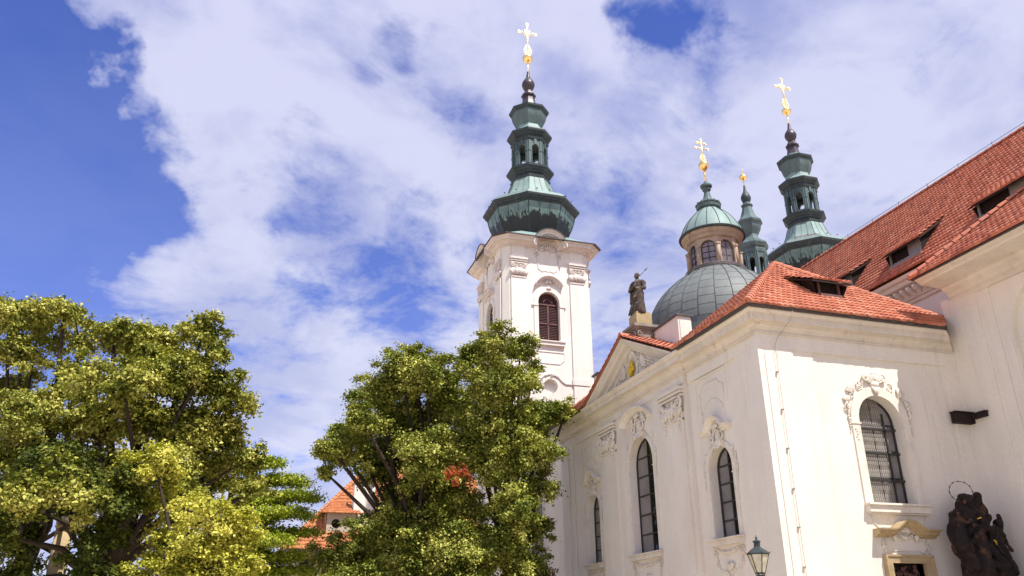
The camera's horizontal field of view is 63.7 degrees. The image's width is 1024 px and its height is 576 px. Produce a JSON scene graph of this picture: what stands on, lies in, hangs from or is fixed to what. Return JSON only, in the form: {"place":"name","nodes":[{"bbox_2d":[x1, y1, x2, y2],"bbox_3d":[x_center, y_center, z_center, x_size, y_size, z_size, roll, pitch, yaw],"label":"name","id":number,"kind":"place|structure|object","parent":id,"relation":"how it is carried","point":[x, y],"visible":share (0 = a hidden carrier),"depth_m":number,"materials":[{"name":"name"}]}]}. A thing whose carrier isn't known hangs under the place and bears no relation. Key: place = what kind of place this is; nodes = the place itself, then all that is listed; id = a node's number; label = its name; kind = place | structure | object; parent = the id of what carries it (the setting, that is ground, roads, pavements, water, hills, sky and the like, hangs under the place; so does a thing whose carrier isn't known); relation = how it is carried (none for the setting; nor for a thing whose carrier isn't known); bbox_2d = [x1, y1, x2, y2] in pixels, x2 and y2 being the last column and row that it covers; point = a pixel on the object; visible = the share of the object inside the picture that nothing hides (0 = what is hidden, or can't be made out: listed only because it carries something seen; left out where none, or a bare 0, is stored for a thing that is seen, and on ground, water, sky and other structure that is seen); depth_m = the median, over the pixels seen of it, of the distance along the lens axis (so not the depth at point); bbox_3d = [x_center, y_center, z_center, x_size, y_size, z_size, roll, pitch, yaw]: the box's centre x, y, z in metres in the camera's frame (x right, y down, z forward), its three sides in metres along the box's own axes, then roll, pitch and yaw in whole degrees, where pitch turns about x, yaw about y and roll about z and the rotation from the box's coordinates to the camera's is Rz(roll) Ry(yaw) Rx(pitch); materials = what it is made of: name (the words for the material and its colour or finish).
{"place":"outdoors","nodes":[
{"label":"outdoors","id":0,"kind":"place"},
{"bbox_2d":[0,0,1023,575],"label":"sky","id":1,"kind":"structure","parent":0,"point":[321,176],"materials":[{"name":"blue"}]},
{"bbox_2d":[467,23,600,575],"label":"bell tower","id":2,"kind":"structure","parent":0,"point":[528,269],"depth_m":52.11,"materials":[{"name":"paint"}]},
{"bbox_2d":[490,307,492,334],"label":"belfry window","id":3,"kind":"structure","parent":2,"relation":"in","point":[491,315],"depth_m":53.21,"materials":[{"name":"wood"}]},
{"bbox_2d":[538,294,558,340],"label":"belfry window","id":4,"kind":"structure","parent":2,"relation":"in","point":[547,303],"depth_m":50.94,"materials":[{"name":"brown wood"}]},
{"bbox_2d":[541,372,598,575],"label":"link building","id":5,"kind":"structure","parent":0,"point":[555,511],"depth_m":43.22,"materials":[{"name":"paint"}]},
{"bbox_2d":[549,261,992,575],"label":"chapel","id":6,"kind":"structure","parent":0,"point":[678,463],"depth_m":27.07,"materials":[{"name":"paint"}]},
{"bbox_2d":[594,497,601,562],"bbox_3d":[3.955,10.645,36.443,0.050,3.000,1.400,7,-24,-17],"label":"window","id":7,"kind":"structure","parent":6,"relation":"in","point":[596,506],"depth_m":36.80,"materials":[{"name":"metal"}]},
{"bbox_2d":[622,267,658,337],"bbox_3d":[5.481,0.751,35.468,1.200,3.415,1.200,7,-24,-17],"label":"roof statue","id":8,"kind":"object","parent":6,"relation":"on","point":[640,323],"visible":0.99,"depth_m":35.01,"materials":[{"name":"stone"}]},
{"bbox_2d":[636,438,658,552],"bbox_3d":[5.418,8.048,32.213,0.050,4.480,2.100,7,-24,-17],"label":"window","id":9,"kind":"structure","parent":6,"relation":"in","point":[644,467],"depth_m":32.48,"materials":[{"name":"glass"}]},
{"bbox_2d":[652,313,692,342],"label":"parapet block","id":10,"kind":"structure","parent":6,"relation":"on","point":[675,327],"depth_m":32.96,"materials":[{"name":"paint"}]},
{"bbox_2d":[652,139,759,329],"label":"lantern dome","id":11,"kind":"structure","parent":6,"relation":"on","point":[718,273],"depth_m":36.29,"materials":[{"name":"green metal"}]},
{"bbox_2d":[717,448,739,536],"bbox_3d":[7.242,6.700,27.147,0.050,3.000,1.460,7,-24,-17],"label":"window","id":12,"kind":"structure","parent":6,"relation":"in","point":[725,480],"depth_m":27.38,"materials":[{"name":"glass"}]},
{"bbox_2d":[775,310,806,575],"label":"lightning conductor","id":13,"kind":"object","parent":6,"relation":"attached to","point":[788,444],"visible":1,"depth_m":24.87,"materials":[{"name":"metal"}]},
{"bbox_2d":[859,399,907,503],"bbox_3d":[11.730,5.249,26.488,1.700,3.480,0.050,7,-24,-17],"label":"window","id":14,"kind":"structure","parent":6,"relation":"in","point":[892,444],"depth_m":26.54,"materials":[{"name":"glass"}]},
{"bbox_2d":[893,564,919,575],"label":"door","id":15,"kind":"structure","parent":6,"relation":"in","point":[900,569],"depth_m":24.97,"materials":[{"name":"brown wood"}]},
{"bbox_2d":[767,78,845,267],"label":"bell tower","id":16,"kind":"structure","parent":0,"point":[809,236],"depth_m":63.60,"materials":[{"name":"green metal"}]},
{"label":"ground","id":17,"kind":"structure","parent":0,"visible":0},
{"bbox_2d":[0,291,119,572],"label":"linden tree","id":18,"kind":"object","parent":17,"relation":"on","point":[25,496],"visible":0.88,"depth_m":25.57,"materials":[{"name":"green plant"}]},
{"bbox_2d":[46,512,76,574],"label":"stone column","id":19,"kind":"structure","parent":17,"relation":"on","point":[62,538],"depth_m":21.94,"materials":[{"name":"stone"}]},
{"bbox_2d":[0,438,154,575],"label":"linden tree","id":20,"kind":"object","parent":17,"relation":"on","point":[94,553],"visible":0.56,"depth_m":21.60,"materials":[{"name":"green plant"}]},
{"bbox_2d":[52,308,282,568],"bbox_3d":[-11.479,6.398,27.356,7.475,12.944,7.295,7,-24,-17],"label":"linden tree","id":21,"kind":"object","parent":17,"relation":"on","point":[154,358],"visible":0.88,"depth_m":27.87,"materials":[{"name":"green plant"}]},
{"bbox_2d":[93,439,274,575],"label":"linden tree","id":22,"kind":"object","parent":17,"relation":"on","point":[180,546],"visible":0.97,"depth_m":21.34,"materials":[{"name":"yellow plant"}]},
{"bbox_2d":[213,434,329,575],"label":"larch tree","id":23,"kind":"object","parent":17,"relation":"on","point":[273,511],"visible":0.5,"depth_m":36.96,"materials":[{"name":"green plant"}]},
{"bbox_2d":[278,476,477,575],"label":"house","id":24,"kind":"structure","parent":17,"relation":"on","point":[338,507],"depth_m":60.69,"materials":[{"name":"orange tile"}]},
{"bbox_2d":[299,559,312,575],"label":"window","id":25,"kind":"structure","parent":24,"relation":"in","point":[305,562],"depth_m":57.81,"materials":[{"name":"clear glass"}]},
{"bbox_2d":[301,341,510,575],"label":"linden tree","id":26,"kind":"object","parent":17,"relation":"on","point":[425,509],"visible":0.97,"depth_m":36.28,"materials":[{"name":"green plant"}]},
{"bbox_2d":[443,318,577,575],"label":"linden tree","id":27,"kind":"object","parent":17,"relation":"on","point":[500,386],"visible":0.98,"depth_m":36.22,"materials":[{"name":"green plant"}]},
{"bbox_2d":[745,537,770,575],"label":"street lamp","id":28,"kind":"object","parent":17,"relation":"on","point":[758,555],"visible":1,"depth_m":18.20,"materials":[{"name":"metal"}]},
{"bbox_2d":[797,122,1023,314],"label":"church nave","id":29,"kind":"structure","parent":17,"relation":"on","point":[886,254],"depth_m":33.34,"materials":[{"name":"tile"}]},
{"bbox_2d":[738,171,768,273],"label":"ridge turret","id":30,"kind":"object","parent":29,"relation":"on","point":[753,246],"visible":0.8,"depth_m":50.30,"materials":[{"name":"green metal"}]},
{"bbox_2d":[907,185,1023,575],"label":"church side bay","id":31,"kind":"object","parent":17,"relation":"on","point":[974,272],"visible":1,"depth_m":26.77,"materials":[{"name":"paint"}]},
{"bbox_2d":[949,410,988,424],"bbox_3d":[15.092,4.206,27.108,0.900,0.380,0.820,7,-24,-17],"label":"floodlight","id":32,"kind":"object","parent":31,"relation":"attached to","point":[964,417],"visible":1,"depth_m":27.23,"materials":[{"name":"black metal"}]},
{"bbox_2d":[946,481,1019,575],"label":"saint sculpture","id":33,"kind":"object","parent":17,"relation":"on","point":[978,542],"visible":1,"depth_m":24.57,"materials":[{"name":"brown stone"}]}
]}

